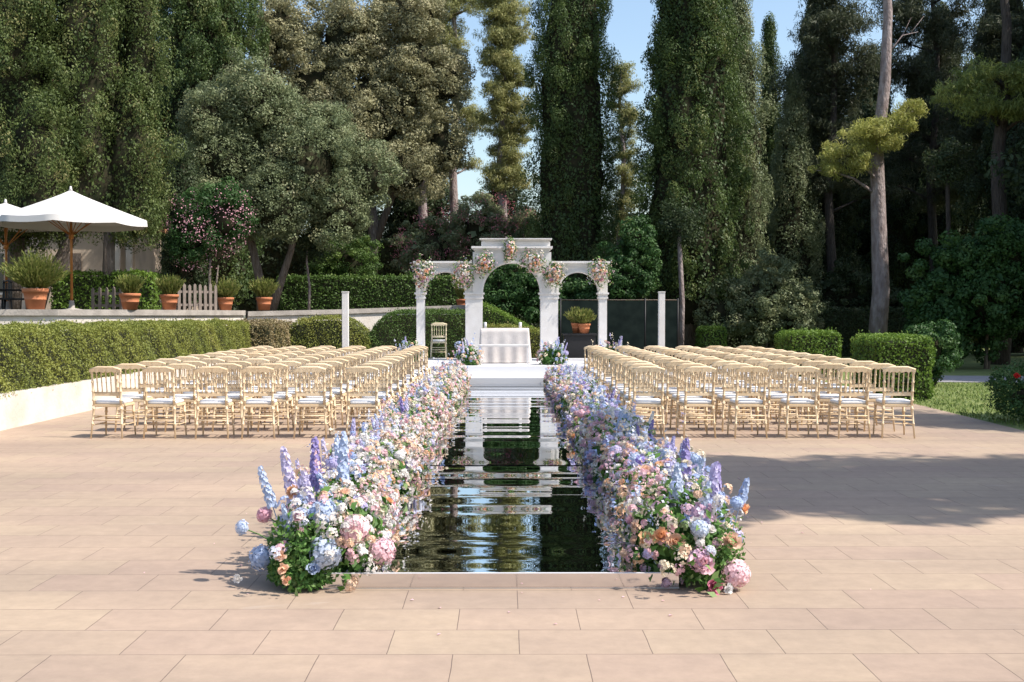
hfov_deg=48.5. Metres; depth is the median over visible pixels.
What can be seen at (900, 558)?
pavement
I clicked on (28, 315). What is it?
terrace wall
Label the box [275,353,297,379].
banquet chair
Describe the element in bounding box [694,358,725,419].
banquet chair
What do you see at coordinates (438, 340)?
stage chair
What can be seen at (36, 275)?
potted plant
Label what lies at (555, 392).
flower arrangement
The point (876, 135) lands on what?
pine tree
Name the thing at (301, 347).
banquet chair
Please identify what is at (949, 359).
leafy bush
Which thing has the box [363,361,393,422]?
banquet chair
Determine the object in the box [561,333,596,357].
plinth
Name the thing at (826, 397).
banquet chair
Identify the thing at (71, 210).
patio umbrella
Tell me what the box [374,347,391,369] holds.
banquet chair
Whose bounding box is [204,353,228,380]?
banquet chair
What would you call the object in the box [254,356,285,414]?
banquet chair
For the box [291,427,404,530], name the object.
flower arrangement
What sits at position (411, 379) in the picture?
banquet chair
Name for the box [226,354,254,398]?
banquet chair
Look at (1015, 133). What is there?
cypress tree
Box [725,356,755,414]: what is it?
banquet chair
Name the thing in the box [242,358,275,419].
banquet chair
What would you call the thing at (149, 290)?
terrace hedge
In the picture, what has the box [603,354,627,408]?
banquet chair
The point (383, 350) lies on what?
banquet chair
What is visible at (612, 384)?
banquet chair
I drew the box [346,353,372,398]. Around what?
banquet chair
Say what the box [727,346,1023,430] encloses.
lawn
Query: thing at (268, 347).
banquet chair
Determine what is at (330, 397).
banquet chair
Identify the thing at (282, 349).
banquet chair
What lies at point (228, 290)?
potted plant
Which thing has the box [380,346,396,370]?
banquet chair
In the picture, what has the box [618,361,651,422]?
banquet chair
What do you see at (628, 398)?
banquet chair
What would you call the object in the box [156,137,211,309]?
cypress tree
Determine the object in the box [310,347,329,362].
banquet chair
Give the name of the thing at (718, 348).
banquet chair
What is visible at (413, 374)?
banquet chair
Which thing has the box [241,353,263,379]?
banquet chair
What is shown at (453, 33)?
pine tree
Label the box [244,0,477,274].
grey green tree
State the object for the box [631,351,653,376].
banquet chair
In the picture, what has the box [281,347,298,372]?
banquet chair
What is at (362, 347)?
banquet chair
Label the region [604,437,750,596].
flower arrangement
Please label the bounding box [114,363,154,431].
banquet chair
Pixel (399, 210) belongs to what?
tree
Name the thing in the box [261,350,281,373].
banquet chair
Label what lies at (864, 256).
back hedge
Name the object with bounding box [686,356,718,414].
banquet chair
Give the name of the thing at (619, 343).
flower arrangement
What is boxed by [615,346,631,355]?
banquet chair
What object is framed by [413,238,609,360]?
wedding arch
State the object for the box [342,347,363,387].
banquet chair
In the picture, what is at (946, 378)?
path
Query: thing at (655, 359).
banquet chair
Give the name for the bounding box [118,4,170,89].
cypress tree
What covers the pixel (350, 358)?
banquet chair
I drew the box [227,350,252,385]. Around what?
banquet chair
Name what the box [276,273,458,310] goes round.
clipped hedge
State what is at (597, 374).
banquet chair
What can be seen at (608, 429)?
flower arrangement
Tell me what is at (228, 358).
banquet chair
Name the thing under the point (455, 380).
flower arrangement
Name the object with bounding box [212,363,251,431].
banquet chair
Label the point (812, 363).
banquet chair
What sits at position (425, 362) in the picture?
banquet chair
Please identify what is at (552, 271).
flower cluster
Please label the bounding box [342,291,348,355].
white post
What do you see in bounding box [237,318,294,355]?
dry hedge
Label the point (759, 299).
leafy bush
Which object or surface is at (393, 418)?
flower arrangement
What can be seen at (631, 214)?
tree
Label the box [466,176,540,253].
tree
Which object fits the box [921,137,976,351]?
young tree
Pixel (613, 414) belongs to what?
flower arrangement
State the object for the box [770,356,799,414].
banquet chair
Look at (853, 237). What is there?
cypress tree
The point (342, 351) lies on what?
banquet chair
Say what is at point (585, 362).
banquet chair
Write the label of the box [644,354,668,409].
banquet chair
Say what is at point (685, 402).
banquet chair
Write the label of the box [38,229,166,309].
garden house
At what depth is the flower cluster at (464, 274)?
27.75 m
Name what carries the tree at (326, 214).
on the terrace floor
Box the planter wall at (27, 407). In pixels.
[0,351,394,430]
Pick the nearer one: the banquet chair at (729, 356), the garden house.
the banquet chair at (729, 356)
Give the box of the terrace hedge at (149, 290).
[49,268,161,309]
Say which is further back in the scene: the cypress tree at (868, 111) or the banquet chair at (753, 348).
the cypress tree at (868, 111)
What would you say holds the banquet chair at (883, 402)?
on the pavement
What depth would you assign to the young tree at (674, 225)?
39.48 m
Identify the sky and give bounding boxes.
[56,0,1022,315]
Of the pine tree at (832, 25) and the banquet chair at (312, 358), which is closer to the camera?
the banquet chair at (312, 358)
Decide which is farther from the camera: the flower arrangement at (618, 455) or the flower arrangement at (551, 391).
the flower arrangement at (551, 391)
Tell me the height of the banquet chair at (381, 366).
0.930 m
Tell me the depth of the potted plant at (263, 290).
36.76 m
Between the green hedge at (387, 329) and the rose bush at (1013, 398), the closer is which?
the rose bush at (1013, 398)
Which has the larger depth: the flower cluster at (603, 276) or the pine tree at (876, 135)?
the pine tree at (876, 135)
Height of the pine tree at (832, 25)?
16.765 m
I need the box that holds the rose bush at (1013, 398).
[980,359,1023,420]
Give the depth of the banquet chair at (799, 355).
19.64 m
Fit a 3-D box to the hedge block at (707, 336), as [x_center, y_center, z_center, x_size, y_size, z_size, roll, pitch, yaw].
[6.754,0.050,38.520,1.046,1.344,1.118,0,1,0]
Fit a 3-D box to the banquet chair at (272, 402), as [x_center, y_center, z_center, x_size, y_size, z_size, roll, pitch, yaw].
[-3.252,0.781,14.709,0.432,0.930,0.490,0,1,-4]
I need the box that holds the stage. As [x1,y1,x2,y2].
[392,358,609,385]
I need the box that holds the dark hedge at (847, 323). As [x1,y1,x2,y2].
[725,306,909,356]
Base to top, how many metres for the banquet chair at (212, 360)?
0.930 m
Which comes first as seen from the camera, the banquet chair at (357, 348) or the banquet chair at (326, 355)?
the banquet chair at (326, 355)
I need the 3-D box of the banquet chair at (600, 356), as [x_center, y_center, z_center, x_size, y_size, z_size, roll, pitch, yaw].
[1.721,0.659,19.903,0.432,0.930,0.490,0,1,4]
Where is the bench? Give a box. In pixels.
[479,344,528,363]
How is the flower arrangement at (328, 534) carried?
on the pavement
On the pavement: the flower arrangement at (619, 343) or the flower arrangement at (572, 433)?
the flower arrangement at (572, 433)
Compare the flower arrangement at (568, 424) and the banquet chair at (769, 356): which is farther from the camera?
the banquet chair at (769, 356)
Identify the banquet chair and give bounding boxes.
[89,366,135,438]
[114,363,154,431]
[137,361,172,425]
[142,366,186,438]
[153,358,188,419]
[164,363,202,431]
[174,356,205,414]
[178,361,216,425]
[186,354,212,410]
[194,366,234,438]
[198,358,230,419]
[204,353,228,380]
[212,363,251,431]
[213,351,235,398]
[214,356,242,413]
[224,361,260,425]
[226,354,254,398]
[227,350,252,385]
[237,348,257,366]
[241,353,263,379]
[241,366,279,438]
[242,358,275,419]
[249,347,266,364]
[249,351,271,397]
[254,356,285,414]
[256,346,273,361]
[257,363,293,431]
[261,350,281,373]
[263,354,288,409]
[269,348,288,361]
[272,361,305,425]
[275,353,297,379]
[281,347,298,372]
[282,358,314,419]
[283,351,304,376]
[289,346,305,367]
[293,356,323,414]
[293,366,330,438]
[296,349,315,373]
[301,354,324,397]
[301,363,336,431]
[305,348,324,354]
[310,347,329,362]
[313,361,346,424]
[314,353,339,398]
[318,346,335,366]
[318,351,342,376]
[321,358,354,419]
[325,350,345,373]
[332,356,358,414]
[335,348,355,367]
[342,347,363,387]
[342,354,367,408]
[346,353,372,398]
[346,366,380,434]
[347,346,365,362]
[355,351,378,386]
[357,363,391,431]
[362,349,381,383]
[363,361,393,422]
[367,348,388,373]
[372,358,400,413]
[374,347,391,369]
[378,356,405,413]
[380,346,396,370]
[382,354,410,395]
[391,353,414,391]
[392,351,417,397]
[400,349,422,390]
[402,348,423,383]
[408,347,428,378]
[411,346,430,377]
[583,346,602,384]
[586,347,607,390]
[587,348,608,393]
[591,349,614,397]
[594,351,618,393]
[599,353,622,401]
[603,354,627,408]
[609,356,636,411]
[610,358,641,413]
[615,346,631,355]
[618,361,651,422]
[619,347,637,358]
[621,348,641,387]
[623,363,658,431]
[627,349,648,374]
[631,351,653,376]
[631,366,664,438]
[636,352,660,397]
[644,346,660,361]
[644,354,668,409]
[646,356,675,414]
[650,347,666,364]
[653,358,683,419]
[656,348,674,371]
[660,349,680,373]
[663,361,694,424]
[667,351,688,376]
[670,363,706,430]
[674,353,696,379]
[675,346,692,361]
[676,366,716,437]
[682,347,701,354]
[682,354,705,383]
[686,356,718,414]
[689,348,708,365]
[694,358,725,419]
[695,349,715,373]
[702,351,723,376]
[704,361,739,425]
[706,346,722,366]
[708,352,731,397]
[714,347,731,369]
[715,363,752,431]
[721,348,741,371]
[723,354,747,408]
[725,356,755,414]
[727,366,767,438]
[732,349,751,373]
[736,346,753,361]
[737,358,771,419]
[740,351,762,376]
[746,347,764,364]
[749,361,785,422]
[752,352,774,405]
[756,348,776,385]
[757,354,785,409]
[761,363,798,430]
[766,349,786,393]
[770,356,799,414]
[775,351,796,376]
[778,358,811,419]
[778,366,819,438]
[788,353,809,379]
[795,361,830,424]
[798,354,826,409]
[808,356,839,414]
[810,363,847,431]
[820,358,856,416]
[827,366,871,438]
[841,361,877,425]
[854,363,895,431]
[873,366,915,438]
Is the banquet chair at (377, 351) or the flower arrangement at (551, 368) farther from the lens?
the flower arrangement at (551, 368)
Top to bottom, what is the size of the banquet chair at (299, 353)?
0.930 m
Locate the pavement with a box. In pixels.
[0,382,1023,681]
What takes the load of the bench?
on the stage
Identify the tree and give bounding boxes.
[0,0,187,308]
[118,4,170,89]
[149,0,270,309]
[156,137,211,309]
[159,47,407,310]
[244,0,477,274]
[286,219,333,309]
[302,147,380,236]
[360,181,469,253]
[404,0,466,232]
[426,0,491,274]
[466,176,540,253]
[469,0,538,271]
[518,0,630,327]
[602,200,638,255]
[604,60,647,253]
[625,0,755,352]
[657,198,707,359]
[723,0,777,311]
[755,0,907,279]
[755,11,783,269]
[762,68,827,307]
[792,1,856,255]
[797,9,869,298]
[807,0,929,339]
[842,66,894,256]
[856,0,994,271]
[858,104,930,294]
[902,61,989,345]
[904,0,965,134]
[918,0,1023,352]
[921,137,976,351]
[927,0,1023,364]
[951,46,1023,350]
[968,0,1023,97]
[984,139,1023,205]
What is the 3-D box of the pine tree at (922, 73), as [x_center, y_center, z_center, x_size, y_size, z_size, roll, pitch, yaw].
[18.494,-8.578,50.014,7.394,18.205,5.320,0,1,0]
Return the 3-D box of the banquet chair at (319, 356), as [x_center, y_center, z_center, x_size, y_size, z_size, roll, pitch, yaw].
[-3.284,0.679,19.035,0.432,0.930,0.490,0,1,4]
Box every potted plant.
[0,247,71,308]
[114,273,146,309]
[153,273,185,309]
[207,277,241,309]
[247,275,280,309]
[452,279,464,304]
[563,306,585,332]
[571,308,596,332]
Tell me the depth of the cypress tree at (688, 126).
40.77 m
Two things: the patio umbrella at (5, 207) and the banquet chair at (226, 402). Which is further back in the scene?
the patio umbrella at (5, 207)
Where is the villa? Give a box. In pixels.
[0,79,198,309]
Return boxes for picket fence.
[91,287,122,309]
[177,283,216,309]
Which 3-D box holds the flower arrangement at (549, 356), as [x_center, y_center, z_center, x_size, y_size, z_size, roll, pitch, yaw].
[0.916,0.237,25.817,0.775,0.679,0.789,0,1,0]
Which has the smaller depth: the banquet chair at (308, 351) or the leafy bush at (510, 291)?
the banquet chair at (308, 351)
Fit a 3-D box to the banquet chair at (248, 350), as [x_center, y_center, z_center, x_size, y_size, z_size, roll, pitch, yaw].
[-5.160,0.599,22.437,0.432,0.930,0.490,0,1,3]
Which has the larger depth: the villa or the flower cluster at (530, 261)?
the villa
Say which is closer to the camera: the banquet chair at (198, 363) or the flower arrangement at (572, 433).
the flower arrangement at (572, 433)
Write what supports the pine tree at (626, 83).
on the ground
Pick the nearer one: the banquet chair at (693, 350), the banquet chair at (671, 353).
the banquet chair at (671, 353)
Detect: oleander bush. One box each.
[162,176,259,309]
[389,188,539,275]
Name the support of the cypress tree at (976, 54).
on the lawn at (970, 366)
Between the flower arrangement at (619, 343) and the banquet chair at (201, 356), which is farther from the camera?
the flower arrangement at (619, 343)
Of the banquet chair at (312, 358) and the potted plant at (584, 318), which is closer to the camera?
the banquet chair at (312, 358)
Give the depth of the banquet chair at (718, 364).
16.28 m
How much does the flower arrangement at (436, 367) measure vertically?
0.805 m
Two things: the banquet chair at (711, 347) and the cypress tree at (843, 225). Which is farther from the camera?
the cypress tree at (843, 225)
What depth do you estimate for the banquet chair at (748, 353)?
20.56 m
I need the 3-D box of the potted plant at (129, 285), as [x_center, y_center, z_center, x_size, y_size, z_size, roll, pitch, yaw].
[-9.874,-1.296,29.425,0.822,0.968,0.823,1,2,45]
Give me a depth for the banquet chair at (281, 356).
18.76 m
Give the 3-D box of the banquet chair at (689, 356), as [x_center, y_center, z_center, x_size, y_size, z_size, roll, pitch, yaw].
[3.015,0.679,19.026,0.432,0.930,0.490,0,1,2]
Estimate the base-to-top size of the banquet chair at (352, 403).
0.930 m
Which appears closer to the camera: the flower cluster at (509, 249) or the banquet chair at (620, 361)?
the banquet chair at (620, 361)
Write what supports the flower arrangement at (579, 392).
on the pavement
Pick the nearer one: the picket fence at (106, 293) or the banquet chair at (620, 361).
the banquet chair at (620, 361)
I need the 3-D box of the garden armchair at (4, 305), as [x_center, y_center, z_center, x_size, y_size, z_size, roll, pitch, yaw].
[-13.579,-1.200,31.113,0.620,0.922,0.651,-1,1,-22]
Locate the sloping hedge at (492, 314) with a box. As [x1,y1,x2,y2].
[483,301,537,332]
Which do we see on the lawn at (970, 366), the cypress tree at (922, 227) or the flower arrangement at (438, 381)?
the cypress tree at (922, 227)
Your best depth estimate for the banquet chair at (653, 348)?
23.10 m
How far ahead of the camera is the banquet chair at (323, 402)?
14.57 m
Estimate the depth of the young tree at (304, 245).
39.81 m
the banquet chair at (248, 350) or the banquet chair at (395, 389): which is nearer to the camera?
the banquet chair at (395, 389)
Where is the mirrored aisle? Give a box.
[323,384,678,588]
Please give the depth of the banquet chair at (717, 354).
19.67 m
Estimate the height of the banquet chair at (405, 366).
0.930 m
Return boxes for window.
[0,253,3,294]
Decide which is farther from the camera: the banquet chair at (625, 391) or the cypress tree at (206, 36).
the cypress tree at (206, 36)
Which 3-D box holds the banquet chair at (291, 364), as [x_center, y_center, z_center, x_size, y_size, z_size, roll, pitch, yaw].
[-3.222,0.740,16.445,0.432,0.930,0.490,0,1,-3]
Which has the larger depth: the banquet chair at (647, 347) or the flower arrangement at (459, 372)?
the banquet chair at (647, 347)
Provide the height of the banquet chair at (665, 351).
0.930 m
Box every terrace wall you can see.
[0,309,245,329]
[245,305,515,357]
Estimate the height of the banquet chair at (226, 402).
0.930 m
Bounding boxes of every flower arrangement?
[233,431,408,595]
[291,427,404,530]
[334,412,428,499]
[351,405,444,482]
[367,393,438,455]
[380,386,445,442]
[392,375,451,432]
[394,336,423,360]
[402,373,454,422]
[412,374,459,414]
[414,367,463,405]
[423,364,468,396]
[432,358,471,388]
[432,359,468,396]
[441,353,471,386]
[451,333,483,364]
[535,336,568,364]
[543,357,576,387]
[543,364,580,390]
[545,364,586,395]
[547,365,595,399]
[548,367,591,407]
[555,367,605,412]
[557,366,616,422]
[563,382,625,428]
[566,386,626,444]
[575,393,640,453]
[580,393,662,479]
[592,333,630,362]
[592,417,679,497]
[596,412,709,528]
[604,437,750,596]
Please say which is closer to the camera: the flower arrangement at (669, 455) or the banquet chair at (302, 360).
the flower arrangement at (669, 455)
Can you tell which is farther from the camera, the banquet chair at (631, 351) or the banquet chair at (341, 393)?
the banquet chair at (631, 351)
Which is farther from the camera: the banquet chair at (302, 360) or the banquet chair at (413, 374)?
the banquet chair at (413, 374)
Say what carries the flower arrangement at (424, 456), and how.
on the pavement
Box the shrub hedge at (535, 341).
[483,322,539,357]
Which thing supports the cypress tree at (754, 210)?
on the lawn at (970, 366)
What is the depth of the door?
39.34 m
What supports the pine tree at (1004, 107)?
on the lawn at (970, 366)
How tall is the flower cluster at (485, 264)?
0.772 m
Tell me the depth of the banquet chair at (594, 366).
21.43 m
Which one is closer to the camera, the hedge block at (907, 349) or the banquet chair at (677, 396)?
the banquet chair at (677, 396)
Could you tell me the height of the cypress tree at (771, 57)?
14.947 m
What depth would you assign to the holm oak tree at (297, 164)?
38.55 m
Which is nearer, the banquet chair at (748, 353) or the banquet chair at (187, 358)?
the banquet chair at (187, 358)
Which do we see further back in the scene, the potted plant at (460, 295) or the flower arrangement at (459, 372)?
the potted plant at (460, 295)
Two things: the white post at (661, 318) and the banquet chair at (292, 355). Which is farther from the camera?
the white post at (661, 318)
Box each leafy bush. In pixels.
[305,232,383,275]
[483,259,597,346]
[592,213,662,320]
[692,247,826,347]
[803,257,911,308]
[897,213,1023,368]
[905,319,963,385]
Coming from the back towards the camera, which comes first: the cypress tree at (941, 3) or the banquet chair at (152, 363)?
the cypress tree at (941, 3)
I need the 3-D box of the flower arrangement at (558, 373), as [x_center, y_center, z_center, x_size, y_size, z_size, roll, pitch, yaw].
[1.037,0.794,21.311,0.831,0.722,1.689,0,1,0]
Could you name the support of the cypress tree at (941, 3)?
on the lawn at (970, 366)
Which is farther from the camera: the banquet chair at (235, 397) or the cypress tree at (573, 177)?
the cypress tree at (573, 177)
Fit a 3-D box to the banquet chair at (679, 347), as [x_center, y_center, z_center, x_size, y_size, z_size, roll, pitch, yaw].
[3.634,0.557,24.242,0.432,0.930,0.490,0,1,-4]
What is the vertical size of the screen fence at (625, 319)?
2.080 m
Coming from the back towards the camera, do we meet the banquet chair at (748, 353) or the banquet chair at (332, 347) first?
the banquet chair at (332, 347)
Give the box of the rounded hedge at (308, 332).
[288,313,371,350]
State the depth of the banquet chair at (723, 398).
15.44 m
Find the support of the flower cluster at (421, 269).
attached to the wedding arch
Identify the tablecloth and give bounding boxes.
[478,328,531,362]
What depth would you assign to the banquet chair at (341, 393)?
16.28 m
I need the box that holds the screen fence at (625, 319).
[560,298,678,359]
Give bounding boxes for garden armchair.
[0,280,12,308]
[3,280,25,308]
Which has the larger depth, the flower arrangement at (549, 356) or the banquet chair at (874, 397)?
the flower arrangement at (549, 356)
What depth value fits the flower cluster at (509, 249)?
27.72 m
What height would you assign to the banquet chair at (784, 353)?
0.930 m
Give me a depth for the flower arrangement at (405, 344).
26.11 m
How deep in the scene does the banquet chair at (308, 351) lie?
21.34 m
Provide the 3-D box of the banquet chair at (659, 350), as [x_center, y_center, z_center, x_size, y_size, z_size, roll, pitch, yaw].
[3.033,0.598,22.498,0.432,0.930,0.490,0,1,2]
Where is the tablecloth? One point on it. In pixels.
(504, 336)
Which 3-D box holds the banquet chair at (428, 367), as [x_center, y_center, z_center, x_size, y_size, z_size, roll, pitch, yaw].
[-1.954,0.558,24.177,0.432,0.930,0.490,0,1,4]
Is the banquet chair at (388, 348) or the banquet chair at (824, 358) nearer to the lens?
the banquet chair at (824, 358)
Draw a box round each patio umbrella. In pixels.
[0,186,147,308]
[0,199,64,308]
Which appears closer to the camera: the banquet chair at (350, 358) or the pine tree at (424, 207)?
the banquet chair at (350, 358)
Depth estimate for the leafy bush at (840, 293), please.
45.64 m
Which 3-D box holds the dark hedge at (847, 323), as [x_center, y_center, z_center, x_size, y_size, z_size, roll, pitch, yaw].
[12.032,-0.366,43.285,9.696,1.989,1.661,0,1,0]
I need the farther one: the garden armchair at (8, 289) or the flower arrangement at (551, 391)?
the garden armchair at (8, 289)
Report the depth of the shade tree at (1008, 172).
34.13 m
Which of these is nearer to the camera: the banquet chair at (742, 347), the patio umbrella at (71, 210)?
the banquet chair at (742, 347)
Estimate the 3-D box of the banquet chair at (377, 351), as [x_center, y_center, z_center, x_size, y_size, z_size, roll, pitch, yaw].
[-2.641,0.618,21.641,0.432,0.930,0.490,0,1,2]
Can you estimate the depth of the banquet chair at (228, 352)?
20.48 m
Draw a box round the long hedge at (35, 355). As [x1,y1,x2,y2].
[0,317,251,399]
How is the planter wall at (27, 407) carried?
on the pavement
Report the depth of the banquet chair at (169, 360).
17.09 m
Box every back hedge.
[231,235,451,310]
[470,254,984,345]
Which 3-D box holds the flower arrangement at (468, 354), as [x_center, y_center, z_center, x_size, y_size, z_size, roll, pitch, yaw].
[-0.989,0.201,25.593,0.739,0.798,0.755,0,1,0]
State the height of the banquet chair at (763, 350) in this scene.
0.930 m
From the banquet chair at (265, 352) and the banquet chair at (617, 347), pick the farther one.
the banquet chair at (617, 347)
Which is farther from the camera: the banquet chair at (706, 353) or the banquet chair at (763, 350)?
the banquet chair at (763, 350)
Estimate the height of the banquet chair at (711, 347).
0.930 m
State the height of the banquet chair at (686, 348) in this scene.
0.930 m
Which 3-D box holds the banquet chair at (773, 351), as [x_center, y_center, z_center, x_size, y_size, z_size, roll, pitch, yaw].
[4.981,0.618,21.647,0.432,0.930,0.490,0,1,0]
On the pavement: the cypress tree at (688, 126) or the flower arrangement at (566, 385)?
the flower arrangement at (566, 385)
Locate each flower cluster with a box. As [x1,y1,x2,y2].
[406,253,441,294]
[448,255,475,290]
[468,249,495,278]
[501,236,518,262]
[516,247,548,281]
[539,260,567,288]
[586,256,616,288]
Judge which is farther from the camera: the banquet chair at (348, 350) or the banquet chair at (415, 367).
the banquet chair at (348, 350)
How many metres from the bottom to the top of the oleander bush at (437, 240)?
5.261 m
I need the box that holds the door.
[62,253,81,275]
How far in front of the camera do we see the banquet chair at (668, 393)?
16.29 m
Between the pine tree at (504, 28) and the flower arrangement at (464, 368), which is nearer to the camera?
the flower arrangement at (464, 368)
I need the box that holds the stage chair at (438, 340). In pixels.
[430,323,446,357]
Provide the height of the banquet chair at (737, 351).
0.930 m
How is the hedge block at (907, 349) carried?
on the lawn at (970, 366)
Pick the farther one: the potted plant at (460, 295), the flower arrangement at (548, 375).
the potted plant at (460, 295)
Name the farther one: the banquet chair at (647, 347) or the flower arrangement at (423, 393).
the banquet chair at (647, 347)
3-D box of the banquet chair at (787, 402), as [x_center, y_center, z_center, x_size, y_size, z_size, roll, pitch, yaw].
[3.715,0.780,14.760,0.432,0.930,0.490,0,1,-1]
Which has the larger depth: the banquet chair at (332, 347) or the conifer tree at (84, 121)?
the conifer tree at (84, 121)
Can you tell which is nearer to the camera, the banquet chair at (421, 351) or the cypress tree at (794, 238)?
the banquet chair at (421, 351)
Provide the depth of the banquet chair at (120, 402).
14.56 m
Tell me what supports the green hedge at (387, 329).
on the ground
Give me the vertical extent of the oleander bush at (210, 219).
4.284 m
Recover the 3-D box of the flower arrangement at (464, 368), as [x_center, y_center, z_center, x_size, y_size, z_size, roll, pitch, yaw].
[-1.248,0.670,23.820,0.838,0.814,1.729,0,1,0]
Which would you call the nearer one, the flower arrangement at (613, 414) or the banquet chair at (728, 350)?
the flower arrangement at (613, 414)
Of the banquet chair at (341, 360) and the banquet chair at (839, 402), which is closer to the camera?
the banquet chair at (839, 402)
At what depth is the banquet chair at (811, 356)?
18.79 m
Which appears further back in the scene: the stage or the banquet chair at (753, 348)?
the stage
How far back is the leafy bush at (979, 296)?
32.40 m
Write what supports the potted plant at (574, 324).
on the plinth
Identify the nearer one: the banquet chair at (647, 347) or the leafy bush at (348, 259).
the banquet chair at (647, 347)
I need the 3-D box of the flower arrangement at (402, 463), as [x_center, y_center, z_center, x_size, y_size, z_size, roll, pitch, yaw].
[-1.160,1.019,9.699,0.853,0.809,1.659,0,1,0]
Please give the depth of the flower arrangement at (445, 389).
17.30 m
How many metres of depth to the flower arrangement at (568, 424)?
14.77 m
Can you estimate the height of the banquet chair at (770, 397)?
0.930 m
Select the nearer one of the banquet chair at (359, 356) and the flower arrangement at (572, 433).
the flower arrangement at (572, 433)
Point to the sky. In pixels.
(629, 27)
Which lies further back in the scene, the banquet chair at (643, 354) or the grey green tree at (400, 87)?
the grey green tree at (400, 87)
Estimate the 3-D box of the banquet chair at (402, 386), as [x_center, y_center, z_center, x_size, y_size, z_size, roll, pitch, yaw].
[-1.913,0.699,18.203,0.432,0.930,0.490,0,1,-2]
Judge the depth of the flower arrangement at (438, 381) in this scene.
18.54 m
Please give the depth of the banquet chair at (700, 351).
21.38 m
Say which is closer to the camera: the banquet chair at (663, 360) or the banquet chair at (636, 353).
the banquet chair at (663, 360)
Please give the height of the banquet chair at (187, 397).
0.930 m
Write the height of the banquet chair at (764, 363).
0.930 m
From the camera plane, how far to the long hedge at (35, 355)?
19.39 m
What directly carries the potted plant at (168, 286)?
on the terrace wall at (28, 315)
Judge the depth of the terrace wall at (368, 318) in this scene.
37.41 m
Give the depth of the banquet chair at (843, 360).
17.16 m
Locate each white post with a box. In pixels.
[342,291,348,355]
[658,291,664,354]
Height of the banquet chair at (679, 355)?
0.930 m
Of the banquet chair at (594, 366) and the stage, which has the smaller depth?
the banquet chair at (594, 366)
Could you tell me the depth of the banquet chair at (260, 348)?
23.08 m
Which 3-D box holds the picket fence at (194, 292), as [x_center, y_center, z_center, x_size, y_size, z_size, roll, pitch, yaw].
[-9.335,-1.274,33.747,1.278,0.902,0.062,-1,2,-43]
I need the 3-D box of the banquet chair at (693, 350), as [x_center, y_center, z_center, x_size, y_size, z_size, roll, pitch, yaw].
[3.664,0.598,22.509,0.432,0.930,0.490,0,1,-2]
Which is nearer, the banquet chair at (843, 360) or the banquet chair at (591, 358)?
the banquet chair at (843, 360)
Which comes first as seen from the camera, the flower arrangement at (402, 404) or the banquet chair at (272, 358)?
the flower arrangement at (402, 404)
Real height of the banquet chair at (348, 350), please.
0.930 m
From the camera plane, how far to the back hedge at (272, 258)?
55.93 m
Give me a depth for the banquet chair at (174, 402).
14.54 m
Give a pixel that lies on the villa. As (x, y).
(2, 277)
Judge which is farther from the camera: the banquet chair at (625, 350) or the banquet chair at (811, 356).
the banquet chair at (625, 350)
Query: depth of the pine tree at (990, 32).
46.55 m
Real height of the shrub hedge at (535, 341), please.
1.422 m
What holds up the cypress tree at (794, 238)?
on the lawn at (970, 366)
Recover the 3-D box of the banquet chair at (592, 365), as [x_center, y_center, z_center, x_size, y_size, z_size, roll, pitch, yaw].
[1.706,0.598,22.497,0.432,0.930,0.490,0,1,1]
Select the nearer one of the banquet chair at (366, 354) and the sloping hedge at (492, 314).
the banquet chair at (366, 354)
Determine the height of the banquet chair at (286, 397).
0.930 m
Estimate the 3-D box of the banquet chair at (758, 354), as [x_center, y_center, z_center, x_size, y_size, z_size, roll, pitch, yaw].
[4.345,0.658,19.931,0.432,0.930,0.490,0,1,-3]
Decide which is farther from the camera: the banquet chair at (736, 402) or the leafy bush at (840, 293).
the leafy bush at (840, 293)
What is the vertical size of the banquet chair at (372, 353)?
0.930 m
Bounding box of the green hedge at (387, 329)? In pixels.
[368,307,483,357]
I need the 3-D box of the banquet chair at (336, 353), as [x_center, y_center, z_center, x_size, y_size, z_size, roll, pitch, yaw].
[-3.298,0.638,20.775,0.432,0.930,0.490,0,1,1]
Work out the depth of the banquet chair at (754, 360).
17.13 m
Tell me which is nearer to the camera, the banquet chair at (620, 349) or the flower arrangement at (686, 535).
the flower arrangement at (686, 535)
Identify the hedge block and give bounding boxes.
[695,323,727,360]
[774,326,842,379]
[850,329,936,400]
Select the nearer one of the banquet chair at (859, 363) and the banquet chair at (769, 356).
the banquet chair at (859, 363)
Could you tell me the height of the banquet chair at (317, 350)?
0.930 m
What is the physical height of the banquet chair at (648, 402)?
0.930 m
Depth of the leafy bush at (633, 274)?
37.64 m
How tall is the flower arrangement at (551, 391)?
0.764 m
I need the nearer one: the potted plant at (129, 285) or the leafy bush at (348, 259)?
the potted plant at (129, 285)
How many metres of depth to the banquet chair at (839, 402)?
14.56 m
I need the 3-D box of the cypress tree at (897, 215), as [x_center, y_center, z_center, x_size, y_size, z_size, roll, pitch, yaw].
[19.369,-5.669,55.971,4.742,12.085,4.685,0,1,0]
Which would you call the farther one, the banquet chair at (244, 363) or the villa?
the villa
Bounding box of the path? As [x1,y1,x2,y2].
[934,375,1023,381]
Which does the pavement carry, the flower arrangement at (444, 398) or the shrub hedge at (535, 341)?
the flower arrangement at (444, 398)
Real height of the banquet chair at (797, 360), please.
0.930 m

